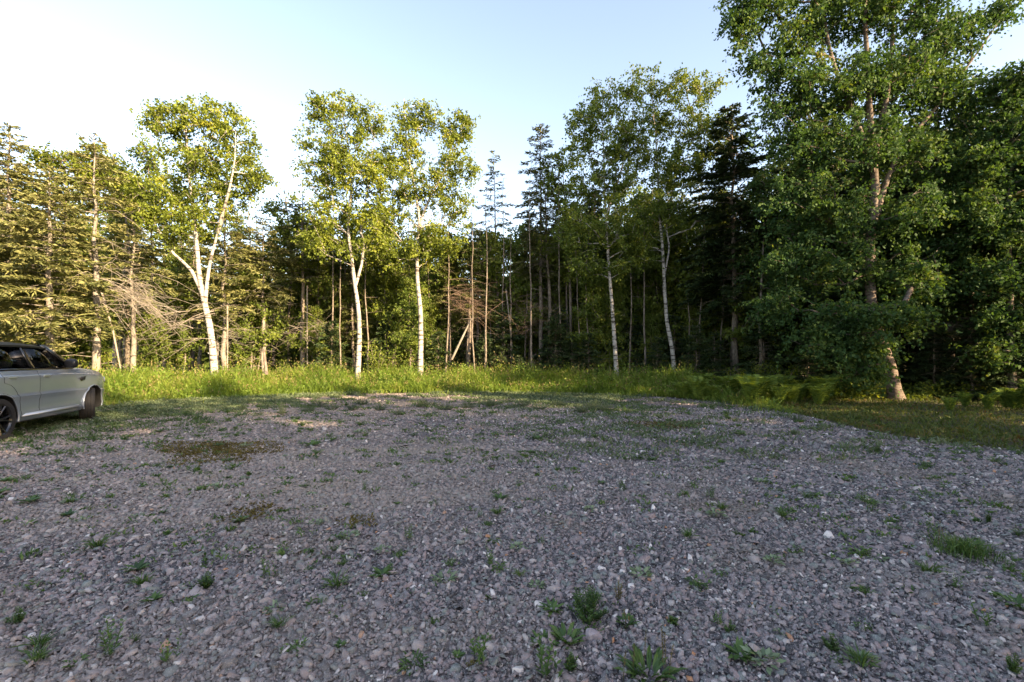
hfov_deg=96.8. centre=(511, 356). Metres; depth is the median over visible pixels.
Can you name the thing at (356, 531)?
weed
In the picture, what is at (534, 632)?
weed clump
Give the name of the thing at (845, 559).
weed
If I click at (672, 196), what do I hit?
spruce tree
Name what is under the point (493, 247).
leafy tree
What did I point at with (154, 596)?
weed
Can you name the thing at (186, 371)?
shrub
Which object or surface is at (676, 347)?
young fir
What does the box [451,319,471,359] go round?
tree snag
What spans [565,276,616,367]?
leafy sapling
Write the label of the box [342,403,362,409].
weed clump
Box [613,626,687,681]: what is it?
plantain
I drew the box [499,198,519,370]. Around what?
tree pole
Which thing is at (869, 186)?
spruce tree
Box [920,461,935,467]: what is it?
weed
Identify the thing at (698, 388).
fern
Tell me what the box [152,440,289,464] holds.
moss patch
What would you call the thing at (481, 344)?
young fir
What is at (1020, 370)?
young fir
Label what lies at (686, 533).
weed
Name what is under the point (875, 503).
weed
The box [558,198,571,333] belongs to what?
tree pole
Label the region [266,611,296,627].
weed
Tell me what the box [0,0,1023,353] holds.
sky
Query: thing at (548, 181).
leafy tree
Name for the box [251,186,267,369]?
tree pole
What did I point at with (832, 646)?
weed clump
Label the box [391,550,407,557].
weed clump
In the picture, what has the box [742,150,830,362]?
spruce tree
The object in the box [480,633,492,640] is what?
weed
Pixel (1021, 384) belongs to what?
fern
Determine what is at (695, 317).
leafy sapling
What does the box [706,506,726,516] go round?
weed
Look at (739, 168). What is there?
spruce tree
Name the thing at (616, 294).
leafy sapling
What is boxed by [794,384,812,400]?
fern
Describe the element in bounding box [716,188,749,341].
spruce tree
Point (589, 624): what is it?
weed
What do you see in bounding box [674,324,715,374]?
young fir
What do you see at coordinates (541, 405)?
weed clump
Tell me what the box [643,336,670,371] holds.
young fir
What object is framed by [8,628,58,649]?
weed
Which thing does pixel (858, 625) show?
weed
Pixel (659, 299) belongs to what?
leafy sapling
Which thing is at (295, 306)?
leafy sapling
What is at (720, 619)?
weed
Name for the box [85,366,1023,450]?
ground
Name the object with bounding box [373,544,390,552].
weed
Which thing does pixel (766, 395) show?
fern
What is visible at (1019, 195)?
spruce tree
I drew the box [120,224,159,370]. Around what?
spruce tree
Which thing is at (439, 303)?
spruce tree
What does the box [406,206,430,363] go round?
spruce tree
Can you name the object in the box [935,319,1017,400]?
young fir
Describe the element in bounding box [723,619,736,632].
weed clump
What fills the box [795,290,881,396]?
young fir
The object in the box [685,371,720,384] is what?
fern
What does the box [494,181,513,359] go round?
tree pole
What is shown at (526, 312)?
tree pole
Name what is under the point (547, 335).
young fir
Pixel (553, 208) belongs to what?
spruce tree
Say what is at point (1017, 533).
weed
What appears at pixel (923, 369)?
young fir
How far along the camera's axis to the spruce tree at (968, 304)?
16.49 m
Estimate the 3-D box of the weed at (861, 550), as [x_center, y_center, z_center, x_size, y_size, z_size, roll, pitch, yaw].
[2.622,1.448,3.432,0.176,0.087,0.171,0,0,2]
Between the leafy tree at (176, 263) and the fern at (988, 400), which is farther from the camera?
the leafy tree at (176, 263)
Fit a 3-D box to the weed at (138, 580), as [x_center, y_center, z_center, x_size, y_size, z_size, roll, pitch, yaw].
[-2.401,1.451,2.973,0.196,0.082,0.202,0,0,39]
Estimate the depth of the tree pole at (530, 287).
22.27 m
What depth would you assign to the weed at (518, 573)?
3.07 m
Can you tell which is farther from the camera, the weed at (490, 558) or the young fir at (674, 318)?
the young fir at (674, 318)
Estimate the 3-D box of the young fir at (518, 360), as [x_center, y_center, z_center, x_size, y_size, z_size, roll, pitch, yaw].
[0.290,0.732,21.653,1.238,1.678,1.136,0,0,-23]
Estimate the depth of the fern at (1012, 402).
12.65 m
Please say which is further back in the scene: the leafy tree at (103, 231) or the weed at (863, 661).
the leafy tree at (103, 231)
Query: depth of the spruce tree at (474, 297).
23.50 m
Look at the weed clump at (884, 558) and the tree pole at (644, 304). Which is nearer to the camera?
the weed clump at (884, 558)
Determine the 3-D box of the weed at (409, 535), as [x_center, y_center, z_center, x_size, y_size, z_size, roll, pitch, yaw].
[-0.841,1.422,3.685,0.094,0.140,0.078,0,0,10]
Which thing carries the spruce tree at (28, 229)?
on the ground at (980, 442)
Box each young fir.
[246,325,285,371]
[281,315,317,371]
[289,316,329,370]
[312,319,354,373]
[362,351,374,372]
[365,315,413,371]
[423,329,456,376]
[430,334,458,369]
[447,322,483,368]
[467,334,495,370]
[471,336,491,367]
[472,308,528,373]
[492,352,509,372]
[512,355,526,374]
[532,305,584,374]
[537,313,577,372]
[561,336,586,370]
[576,331,601,373]
[580,343,613,371]
[607,312,658,372]
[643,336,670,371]
[654,314,698,371]
[667,339,686,366]
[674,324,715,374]
[696,331,739,379]
[718,341,747,375]
[729,306,794,378]
[739,324,791,369]
[781,321,841,391]
[783,339,809,369]
[787,336,832,395]
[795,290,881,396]
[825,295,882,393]
[829,327,877,393]
[892,324,941,388]
[897,297,984,392]
[903,309,973,397]
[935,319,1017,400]
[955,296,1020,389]
[969,303,1023,400]
[997,297,1023,387]
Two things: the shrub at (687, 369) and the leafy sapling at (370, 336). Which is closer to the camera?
the shrub at (687, 369)
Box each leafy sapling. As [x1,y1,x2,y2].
[1,238,102,352]
[40,241,140,367]
[114,278,188,371]
[135,267,221,369]
[202,269,283,368]
[208,248,295,368]
[277,275,334,361]
[279,226,367,360]
[284,304,330,369]
[308,270,349,362]
[321,233,384,369]
[329,266,379,361]
[348,273,382,361]
[361,304,390,366]
[368,267,404,346]
[372,267,428,357]
[384,295,423,368]
[388,274,438,368]
[406,297,446,369]
[419,231,475,362]
[444,230,514,357]
[469,234,538,362]
[487,220,565,366]
[515,231,579,357]
[552,218,624,350]
[560,224,656,335]
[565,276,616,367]
[568,284,618,359]
[589,273,638,370]
[606,275,650,365]
[615,273,659,364]
[619,215,691,360]
[636,312,668,368]
[641,283,681,364]
[645,218,722,351]
[660,203,729,351]
[662,262,722,362]
[664,291,723,374]
[696,240,772,369]
[703,317,730,368]
[720,260,799,368]
[770,245,827,364]
[880,233,958,369]
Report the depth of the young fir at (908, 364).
17.67 m
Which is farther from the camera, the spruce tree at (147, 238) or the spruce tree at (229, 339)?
the spruce tree at (147, 238)
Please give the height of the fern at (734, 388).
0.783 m
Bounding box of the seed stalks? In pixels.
[937,518,946,550]
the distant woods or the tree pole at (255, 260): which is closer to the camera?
the tree pole at (255, 260)
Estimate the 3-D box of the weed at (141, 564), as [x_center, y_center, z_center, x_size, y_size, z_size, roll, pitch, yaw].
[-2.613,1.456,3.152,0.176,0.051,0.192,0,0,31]
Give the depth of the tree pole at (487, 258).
22.34 m
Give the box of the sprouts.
[0,398,1023,617]
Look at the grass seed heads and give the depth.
18.59 m
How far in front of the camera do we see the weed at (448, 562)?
3.25 m
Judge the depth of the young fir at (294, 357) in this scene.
24.83 m
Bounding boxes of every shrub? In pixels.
[62,354,90,367]
[171,365,208,378]
[227,363,250,377]
[273,359,291,374]
[276,367,306,380]
[307,362,322,372]
[318,355,345,372]
[362,340,393,376]
[368,331,409,372]
[493,362,506,372]
[526,360,545,374]
[552,366,581,378]
[678,360,696,372]
[698,364,715,374]
[721,365,745,375]
[750,359,777,375]
[763,363,804,390]
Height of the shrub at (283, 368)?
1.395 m
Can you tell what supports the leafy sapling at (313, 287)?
on the ground at (980, 442)
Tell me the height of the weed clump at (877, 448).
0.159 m
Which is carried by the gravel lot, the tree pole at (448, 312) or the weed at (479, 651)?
the weed at (479, 651)
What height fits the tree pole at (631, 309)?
10.037 m
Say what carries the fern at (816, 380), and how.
on the ground at (980, 442)
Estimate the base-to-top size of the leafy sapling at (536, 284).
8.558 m
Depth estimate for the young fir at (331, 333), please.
22.20 m
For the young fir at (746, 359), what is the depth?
20.92 m
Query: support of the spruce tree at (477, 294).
on the ground at (980, 442)
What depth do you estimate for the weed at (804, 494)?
4.79 m
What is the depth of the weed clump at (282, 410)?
11.59 m
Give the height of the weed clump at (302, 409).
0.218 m
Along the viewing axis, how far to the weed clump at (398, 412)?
11.58 m
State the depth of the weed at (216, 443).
7.54 m
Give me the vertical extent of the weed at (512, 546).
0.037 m
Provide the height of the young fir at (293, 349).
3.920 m
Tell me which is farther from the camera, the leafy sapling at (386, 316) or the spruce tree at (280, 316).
the spruce tree at (280, 316)
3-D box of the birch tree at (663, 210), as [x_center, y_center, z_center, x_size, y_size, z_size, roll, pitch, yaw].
[8.110,-6.117,21.477,6.059,15.445,3.016,0,0,9]
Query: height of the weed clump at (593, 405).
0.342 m
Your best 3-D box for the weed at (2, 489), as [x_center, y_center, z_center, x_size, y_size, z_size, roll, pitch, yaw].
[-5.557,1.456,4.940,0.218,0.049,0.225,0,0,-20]
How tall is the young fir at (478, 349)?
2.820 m
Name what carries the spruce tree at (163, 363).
on the ground at (980, 442)
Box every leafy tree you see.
[0,141,119,358]
[42,176,112,246]
[61,131,152,372]
[61,201,126,368]
[118,134,272,366]
[148,221,211,369]
[205,213,255,302]
[250,188,308,366]
[353,216,412,364]
[420,227,465,330]
[429,275,462,321]
[432,231,513,363]
[535,144,601,363]
[598,204,642,291]
[602,185,650,230]
[604,188,677,358]
[622,186,696,362]
[728,170,812,378]
[885,126,999,396]
[928,58,1023,388]
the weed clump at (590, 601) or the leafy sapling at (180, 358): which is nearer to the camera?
the weed clump at (590, 601)
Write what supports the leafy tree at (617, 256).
on the ground at (980, 442)
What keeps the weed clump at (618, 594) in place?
on the gravel lot
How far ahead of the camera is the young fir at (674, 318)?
22.31 m
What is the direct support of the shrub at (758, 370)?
on the ground at (980, 442)
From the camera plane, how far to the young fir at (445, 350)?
24.85 m
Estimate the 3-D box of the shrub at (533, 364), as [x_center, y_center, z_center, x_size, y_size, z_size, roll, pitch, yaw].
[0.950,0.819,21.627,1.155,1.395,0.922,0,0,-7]
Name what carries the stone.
on the gravel lot
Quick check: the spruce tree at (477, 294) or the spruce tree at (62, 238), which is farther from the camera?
the spruce tree at (62, 238)
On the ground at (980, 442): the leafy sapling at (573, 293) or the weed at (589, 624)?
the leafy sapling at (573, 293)
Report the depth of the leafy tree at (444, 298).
27.05 m
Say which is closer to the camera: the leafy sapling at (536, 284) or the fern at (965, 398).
the fern at (965, 398)
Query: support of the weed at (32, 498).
on the gravel lot
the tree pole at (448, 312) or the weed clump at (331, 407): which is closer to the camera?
the weed clump at (331, 407)
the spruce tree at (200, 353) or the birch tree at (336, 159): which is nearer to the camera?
the birch tree at (336, 159)
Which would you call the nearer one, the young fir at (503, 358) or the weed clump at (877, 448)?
the weed clump at (877, 448)
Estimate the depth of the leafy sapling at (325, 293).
24.96 m
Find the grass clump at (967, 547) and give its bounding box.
[915,528,1023,564]
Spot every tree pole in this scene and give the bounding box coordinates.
[233,201,258,365]
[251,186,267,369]
[317,249,321,360]
[326,179,337,366]
[335,189,344,367]
[356,233,380,372]
[405,181,409,358]
[424,266,433,342]
[445,193,449,371]
[467,193,480,367]
[476,225,491,358]
[477,190,492,371]
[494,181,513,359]
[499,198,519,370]
[518,204,527,359]
[523,165,544,370]
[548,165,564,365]
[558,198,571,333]
[574,191,582,362]
[579,201,592,364]
[625,187,646,367]
[634,192,648,368]
[684,268,703,364]
[689,221,706,366]
[714,218,730,370]
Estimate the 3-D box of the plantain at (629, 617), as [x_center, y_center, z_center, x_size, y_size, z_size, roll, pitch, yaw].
[0.629,1.451,2.537,0.143,0.100,0.134,0,0,-30]
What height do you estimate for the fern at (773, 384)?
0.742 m
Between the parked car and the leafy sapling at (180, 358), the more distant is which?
the leafy sapling at (180, 358)
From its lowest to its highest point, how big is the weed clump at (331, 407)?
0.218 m
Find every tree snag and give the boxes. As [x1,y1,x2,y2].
[262,347,267,374]
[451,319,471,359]
[505,289,513,366]
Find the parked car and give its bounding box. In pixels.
[0,342,104,440]
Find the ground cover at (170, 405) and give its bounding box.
[0,390,977,459]
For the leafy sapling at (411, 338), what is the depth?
22.63 m
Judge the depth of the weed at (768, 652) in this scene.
2.22 m
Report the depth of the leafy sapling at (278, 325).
24.28 m
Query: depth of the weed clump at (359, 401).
14.17 m
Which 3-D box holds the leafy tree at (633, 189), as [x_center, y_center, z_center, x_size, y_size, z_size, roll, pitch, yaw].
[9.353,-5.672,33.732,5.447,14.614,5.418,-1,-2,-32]
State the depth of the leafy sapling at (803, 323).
20.04 m
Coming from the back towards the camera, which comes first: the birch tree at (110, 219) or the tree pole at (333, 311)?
the birch tree at (110, 219)
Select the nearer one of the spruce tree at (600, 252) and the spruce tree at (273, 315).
the spruce tree at (600, 252)
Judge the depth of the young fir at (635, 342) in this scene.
22.84 m
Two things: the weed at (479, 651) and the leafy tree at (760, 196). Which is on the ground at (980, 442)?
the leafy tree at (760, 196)
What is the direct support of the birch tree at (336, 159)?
on the ground at (980, 442)
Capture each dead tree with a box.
[68,250,216,368]
[116,298,215,360]
[192,301,262,370]
[272,286,332,366]
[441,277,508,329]
[485,293,568,337]
[887,291,986,375]
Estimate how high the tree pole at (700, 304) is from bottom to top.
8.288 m
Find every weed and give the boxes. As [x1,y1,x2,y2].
[0,476,15,480]
[0,486,14,491]
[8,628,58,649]
[11,428,23,436]
[16,495,42,503]
[16,640,56,663]
[59,498,79,503]
[61,508,78,515]
[79,533,114,547]
[98,616,124,651]
[103,641,113,656]
[122,556,151,572]
[125,569,159,585]
[126,633,142,641]
[139,591,165,601]
[159,629,181,661]
[203,482,219,488]
[213,439,227,445]
[223,463,236,469]
[232,515,248,522]
[260,555,277,577]
[262,599,285,613]
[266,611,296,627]
[280,634,308,655]
[304,439,322,445]
[307,518,322,524]
[320,565,359,588]
[335,638,346,648]
[336,556,349,565]
[339,529,359,539]
[368,564,396,577]
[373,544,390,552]
[404,525,412,539]
[411,651,427,664]
[442,557,459,565]
[451,648,465,658]
[469,632,488,664]
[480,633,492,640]
[485,543,493,564]
[488,558,508,572]
[489,505,504,514]
[492,493,509,498]
[510,541,527,549]
[512,569,526,576]
[528,579,545,587]
[534,632,562,677]
[538,597,564,616]
[582,620,604,630]
[584,505,595,511]
[617,477,626,490]
[624,657,647,677]
[628,565,652,577]
[678,525,698,537]
[684,570,711,591]
[705,484,715,497]
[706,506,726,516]
[710,567,727,575]
[710,608,723,624]
[713,501,728,509]
[721,636,756,662]
[740,644,786,674]
[754,477,767,482]
[762,554,784,564]
[770,507,796,516]
[780,503,797,511]
[798,492,811,497]
[829,652,845,664]
[836,557,859,567]
[836,635,882,669]
[841,540,872,555]
[848,646,880,666]
[852,618,873,631]
[854,488,867,500]
[864,498,881,505]
[865,496,877,510]
[885,521,901,529]
[911,560,945,574]
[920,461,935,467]
[926,518,938,535]
[950,572,962,589]
[969,596,992,625]
[986,456,1007,462]
[1003,556,1015,568]
[1008,526,1023,535]
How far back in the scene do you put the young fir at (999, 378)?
14.78 m
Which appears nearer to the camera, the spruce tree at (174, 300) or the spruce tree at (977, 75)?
the spruce tree at (977, 75)
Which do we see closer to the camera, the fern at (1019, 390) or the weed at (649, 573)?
the weed at (649, 573)
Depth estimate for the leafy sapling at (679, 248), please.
23.69 m
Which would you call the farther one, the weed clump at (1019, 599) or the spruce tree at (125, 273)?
the spruce tree at (125, 273)
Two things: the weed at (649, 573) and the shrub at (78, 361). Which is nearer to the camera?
the weed at (649, 573)
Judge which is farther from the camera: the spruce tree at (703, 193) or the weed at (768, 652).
the spruce tree at (703, 193)
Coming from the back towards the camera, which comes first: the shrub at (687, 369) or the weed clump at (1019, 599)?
the shrub at (687, 369)
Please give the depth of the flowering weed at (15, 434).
8.41 m
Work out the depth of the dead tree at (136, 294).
17.54 m
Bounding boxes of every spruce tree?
[0,120,74,341]
[0,129,72,342]
[0,162,122,352]
[0,174,45,341]
[1,163,33,340]
[15,186,46,343]
[24,207,58,343]
[26,132,143,370]
[51,200,87,368]
[69,192,189,371]
[85,202,107,367]
[100,193,165,360]
[100,224,150,362]
[101,225,135,370]
[102,230,148,370]
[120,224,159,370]
[139,217,186,368]
[159,233,206,369]
[159,238,197,369]
[160,200,282,369]
[170,230,214,370]
[174,238,228,369]
[182,220,218,368]
[197,238,235,371]
[211,215,254,368]
[212,239,246,366]
[218,215,307,370]
[264,233,288,359]
[264,248,297,362]
[265,194,339,370]
[317,240,379,370]
[324,214,359,370]
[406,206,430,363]
[430,232,469,364]
[444,222,500,366]
[465,229,495,359]
[476,149,513,362]
[508,122,571,364]
[518,157,568,365]
[521,227,565,360]
[563,193,632,350]
[659,168,689,364]
[675,102,791,374]
[690,181,709,246]
[694,225,729,371]
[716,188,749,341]
[720,188,741,368]
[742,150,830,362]
[747,90,888,374]
[821,96,931,371]
[821,147,864,283]
[824,143,890,301]
[839,122,882,302]
[860,115,981,378]
[905,14,969,188]
[907,106,1015,389]
[930,73,1018,195]
[959,97,1023,306]
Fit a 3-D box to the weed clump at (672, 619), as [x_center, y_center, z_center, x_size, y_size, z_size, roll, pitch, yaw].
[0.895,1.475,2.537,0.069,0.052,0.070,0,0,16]
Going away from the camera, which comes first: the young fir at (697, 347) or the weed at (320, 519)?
the weed at (320, 519)
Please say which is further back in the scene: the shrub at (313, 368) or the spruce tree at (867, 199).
the spruce tree at (867, 199)
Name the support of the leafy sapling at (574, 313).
on the ground at (980, 442)
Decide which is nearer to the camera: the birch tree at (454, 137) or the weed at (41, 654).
the weed at (41, 654)
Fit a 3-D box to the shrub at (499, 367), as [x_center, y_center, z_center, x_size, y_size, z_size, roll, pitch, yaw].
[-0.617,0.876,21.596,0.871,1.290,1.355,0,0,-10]
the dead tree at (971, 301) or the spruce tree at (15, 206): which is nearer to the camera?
the dead tree at (971, 301)
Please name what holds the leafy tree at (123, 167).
on the ground at (980, 442)
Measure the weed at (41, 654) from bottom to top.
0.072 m
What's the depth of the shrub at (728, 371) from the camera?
18.76 m
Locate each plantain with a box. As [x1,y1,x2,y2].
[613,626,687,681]
[615,609,640,627]
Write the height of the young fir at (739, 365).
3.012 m
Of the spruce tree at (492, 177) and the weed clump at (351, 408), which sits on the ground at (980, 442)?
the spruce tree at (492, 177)
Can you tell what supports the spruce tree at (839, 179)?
on the ground at (980, 442)
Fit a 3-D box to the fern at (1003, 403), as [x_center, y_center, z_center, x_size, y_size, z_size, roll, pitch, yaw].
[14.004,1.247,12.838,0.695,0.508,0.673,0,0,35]
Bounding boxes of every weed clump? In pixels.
[5,605,26,624]
[61,653,89,667]
[197,571,215,588]
[239,400,246,410]
[277,401,287,413]
[297,404,318,411]
[303,399,329,406]
[321,402,339,409]
[322,532,346,540]
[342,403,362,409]
[351,397,371,404]
[372,403,387,410]
[390,408,407,414]
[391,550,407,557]
[396,649,431,676]
[412,398,430,406]
[426,617,441,623]
[430,568,456,582]
[434,403,456,409]
[459,400,477,407]
[465,659,481,671]
[478,397,500,405]
[512,401,530,406]
[529,402,546,409]
[530,629,558,652]
[543,622,585,648]
[548,400,566,404]
[563,651,577,671]
[566,585,608,623]
[570,403,591,412]
[586,398,607,408]
[596,403,616,411]
[614,580,622,600]
[666,615,678,625]
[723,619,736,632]
[788,413,809,419]
[821,632,839,652]
[844,582,873,594]
[864,551,889,561]
[873,444,881,453]
[944,565,1001,585]
[985,511,991,522]
[989,591,1023,608]
[1005,652,1022,673]
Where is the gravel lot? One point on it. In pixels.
(518, 559)
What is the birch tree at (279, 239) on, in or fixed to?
on the ground at (980, 442)
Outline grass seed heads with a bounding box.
[65,350,759,401]
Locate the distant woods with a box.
[13,246,794,368]
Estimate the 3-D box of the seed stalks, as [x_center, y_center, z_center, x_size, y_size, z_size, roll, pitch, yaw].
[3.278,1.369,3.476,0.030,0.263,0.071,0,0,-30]
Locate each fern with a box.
[672,381,689,397]
[682,375,710,398]
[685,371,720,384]
[705,384,723,398]
[709,374,738,390]
[715,377,739,393]
[724,374,779,402]
[744,374,782,398]
[760,387,774,401]
[767,375,797,392]
[768,386,797,403]
[770,382,780,399]
[777,383,811,401]
[790,378,810,383]
[793,381,810,397]
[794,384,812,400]
[805,374,852,402]
[805,382,833,404]
[818,376,854,397]
[939,396,958,410]
[956,391,978,405]
[978,392,1001,409]
[990,387,1020,392]
[992,391,1021,407]
[999,388,1023,408]
[1000,393,1023,408]
[1010,381,1023,390]
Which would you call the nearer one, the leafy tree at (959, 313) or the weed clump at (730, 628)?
the weed clump at (730, 628)
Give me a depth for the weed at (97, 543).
3.53 m
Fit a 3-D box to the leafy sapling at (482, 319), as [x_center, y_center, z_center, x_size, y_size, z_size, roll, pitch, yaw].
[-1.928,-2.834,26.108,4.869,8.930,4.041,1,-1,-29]
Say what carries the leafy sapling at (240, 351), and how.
on the ground at (980, 442)
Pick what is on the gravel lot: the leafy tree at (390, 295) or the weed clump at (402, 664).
the weed clump at (402, 664)
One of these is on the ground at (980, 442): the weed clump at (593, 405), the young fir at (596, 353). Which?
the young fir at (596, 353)
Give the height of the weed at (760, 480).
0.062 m
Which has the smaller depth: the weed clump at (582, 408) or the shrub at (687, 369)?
the weed clump at (582, 408)
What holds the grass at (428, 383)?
on the ground at (980, 442)
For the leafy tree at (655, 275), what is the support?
on the ground at (980, 442)
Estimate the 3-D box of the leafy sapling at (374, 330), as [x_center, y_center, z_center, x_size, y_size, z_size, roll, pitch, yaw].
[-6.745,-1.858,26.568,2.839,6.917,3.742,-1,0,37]
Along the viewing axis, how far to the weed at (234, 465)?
5.99 m
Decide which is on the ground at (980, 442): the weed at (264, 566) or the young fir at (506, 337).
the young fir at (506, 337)
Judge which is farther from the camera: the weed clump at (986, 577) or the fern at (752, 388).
the fern at (752, 388)
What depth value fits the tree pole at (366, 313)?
22.51 m
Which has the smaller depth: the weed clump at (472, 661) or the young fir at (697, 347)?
the weed clump at (472, 661)
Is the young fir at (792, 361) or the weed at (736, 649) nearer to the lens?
the weed at (736, 649)
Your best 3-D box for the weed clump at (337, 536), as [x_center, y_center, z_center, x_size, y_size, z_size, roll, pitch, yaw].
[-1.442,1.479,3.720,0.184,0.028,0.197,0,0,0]
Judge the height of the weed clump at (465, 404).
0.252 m
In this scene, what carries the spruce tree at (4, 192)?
on the ground at (980, 442)
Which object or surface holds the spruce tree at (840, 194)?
on the ground at (980, 442)
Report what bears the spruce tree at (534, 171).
on the ground at (980, 442)
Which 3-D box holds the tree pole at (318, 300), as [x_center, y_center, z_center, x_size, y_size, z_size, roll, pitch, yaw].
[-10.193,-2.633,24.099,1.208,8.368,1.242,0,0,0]
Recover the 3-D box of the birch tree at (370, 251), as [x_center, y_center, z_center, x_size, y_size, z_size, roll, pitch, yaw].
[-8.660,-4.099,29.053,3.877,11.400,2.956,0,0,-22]
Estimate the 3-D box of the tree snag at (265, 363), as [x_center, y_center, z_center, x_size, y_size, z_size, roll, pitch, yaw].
[-10.305,0.190,19.000,0.249,1.146,0.150,0,0,0]
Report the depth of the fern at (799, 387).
13.80 m
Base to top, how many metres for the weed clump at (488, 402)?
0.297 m
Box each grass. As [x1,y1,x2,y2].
[77,356,799,414]
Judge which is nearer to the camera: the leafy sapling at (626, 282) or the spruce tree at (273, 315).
the leafy sapling at (626, 282)
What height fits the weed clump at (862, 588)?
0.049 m
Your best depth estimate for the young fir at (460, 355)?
24.71 m
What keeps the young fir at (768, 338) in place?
on the ground at (980, 442)
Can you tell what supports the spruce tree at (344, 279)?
on the ground at (980, 442)
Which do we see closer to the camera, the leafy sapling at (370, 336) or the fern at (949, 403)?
the fern at (949, 403)
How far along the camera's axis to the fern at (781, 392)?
13.64 m
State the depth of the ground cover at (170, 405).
10.80 m
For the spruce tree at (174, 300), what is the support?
on the ground at (980, 442)
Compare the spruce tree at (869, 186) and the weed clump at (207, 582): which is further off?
the spruce tree at (869, 186)
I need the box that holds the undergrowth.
[104,367,1005,400]
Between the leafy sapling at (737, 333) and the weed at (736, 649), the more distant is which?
the leafy sapling at (737, 333)
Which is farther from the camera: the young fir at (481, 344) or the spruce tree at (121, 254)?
the young fir at (481, 344)
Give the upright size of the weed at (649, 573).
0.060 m
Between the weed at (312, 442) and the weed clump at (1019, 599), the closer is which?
the weed clump at (1019, 599)
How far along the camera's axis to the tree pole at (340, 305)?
21.93 m
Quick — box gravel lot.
[0,393,1023,681]
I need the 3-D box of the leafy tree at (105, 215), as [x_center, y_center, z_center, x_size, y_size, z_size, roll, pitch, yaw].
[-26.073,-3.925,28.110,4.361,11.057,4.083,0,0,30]
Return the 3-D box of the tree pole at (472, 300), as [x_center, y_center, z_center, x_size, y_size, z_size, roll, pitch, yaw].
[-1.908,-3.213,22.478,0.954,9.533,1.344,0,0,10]
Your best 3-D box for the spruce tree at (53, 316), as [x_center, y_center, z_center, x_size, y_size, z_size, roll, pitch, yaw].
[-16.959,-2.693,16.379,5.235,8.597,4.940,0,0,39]
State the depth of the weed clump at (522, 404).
13.53 m
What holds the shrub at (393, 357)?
on the ground at (980, 442)
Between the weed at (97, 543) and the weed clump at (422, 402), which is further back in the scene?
the weed clump at (422, 402)
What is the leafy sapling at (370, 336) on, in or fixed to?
on the ground at (980, 442)
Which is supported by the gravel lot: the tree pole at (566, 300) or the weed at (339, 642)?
the weed at (339, 642)
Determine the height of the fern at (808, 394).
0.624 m
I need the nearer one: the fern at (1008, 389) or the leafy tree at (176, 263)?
the fern at (1008, 389)
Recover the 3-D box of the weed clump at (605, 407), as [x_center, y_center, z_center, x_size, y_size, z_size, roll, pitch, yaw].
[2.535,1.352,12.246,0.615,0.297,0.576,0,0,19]
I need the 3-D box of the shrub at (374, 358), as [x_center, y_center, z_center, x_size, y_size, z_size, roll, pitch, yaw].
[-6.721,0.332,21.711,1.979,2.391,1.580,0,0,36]
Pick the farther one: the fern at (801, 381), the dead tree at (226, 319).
the dead tree at (226, 319)
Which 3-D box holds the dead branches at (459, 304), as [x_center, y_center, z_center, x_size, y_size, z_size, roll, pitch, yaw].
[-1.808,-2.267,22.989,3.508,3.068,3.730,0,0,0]
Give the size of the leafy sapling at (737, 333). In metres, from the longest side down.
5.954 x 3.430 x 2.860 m
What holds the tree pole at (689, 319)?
on the ground at (980, 442)
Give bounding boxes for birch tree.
[74,190,163,283]
[108,92,280,373]
[266,215,301,298]
[286,216,335,321]
[288,88,404,379]
[351,206,402,296]
[355,209,406,335]
[364,98,484,374]
[399,237,435,369]
[550,76,657,374]
[619,61,743,372]
[712,0,1023,405]
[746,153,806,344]
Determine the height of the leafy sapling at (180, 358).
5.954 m
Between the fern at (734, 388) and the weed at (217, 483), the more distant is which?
the fern at (734, 388)
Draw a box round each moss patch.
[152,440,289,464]
[212,500,286,523]
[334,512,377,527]
[610,420,710,429]
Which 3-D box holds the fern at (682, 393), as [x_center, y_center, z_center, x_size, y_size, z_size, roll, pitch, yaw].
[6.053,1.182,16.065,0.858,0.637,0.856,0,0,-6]
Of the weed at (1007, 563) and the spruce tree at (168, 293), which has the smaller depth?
the weed at (1007, 563)
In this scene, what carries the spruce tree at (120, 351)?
on the ground at (980, 442)
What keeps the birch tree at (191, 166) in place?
on the ground at (980, 442)
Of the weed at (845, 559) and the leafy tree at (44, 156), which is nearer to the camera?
the weed at (845, 559)
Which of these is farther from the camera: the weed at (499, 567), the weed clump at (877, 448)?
the weed clump at (877, 448)
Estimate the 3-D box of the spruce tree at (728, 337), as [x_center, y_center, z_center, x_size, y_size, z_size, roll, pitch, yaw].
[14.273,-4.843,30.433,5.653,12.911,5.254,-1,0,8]
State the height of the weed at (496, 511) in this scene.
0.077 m
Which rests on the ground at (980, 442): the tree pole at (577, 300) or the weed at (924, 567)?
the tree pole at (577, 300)
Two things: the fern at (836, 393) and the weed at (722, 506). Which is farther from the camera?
the fern at (836, 393)
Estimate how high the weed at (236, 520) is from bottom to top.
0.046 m
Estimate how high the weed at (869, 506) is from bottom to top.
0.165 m
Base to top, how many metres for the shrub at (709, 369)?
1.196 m
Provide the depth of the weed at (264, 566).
3.05 m
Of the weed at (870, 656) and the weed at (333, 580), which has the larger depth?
the weed at (333, 580)
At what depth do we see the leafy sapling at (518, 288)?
24.43 m
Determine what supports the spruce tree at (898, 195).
on the ground at (980, 442)
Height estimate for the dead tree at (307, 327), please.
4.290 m
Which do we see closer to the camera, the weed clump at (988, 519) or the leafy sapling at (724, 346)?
the weed clump at (988, 519)

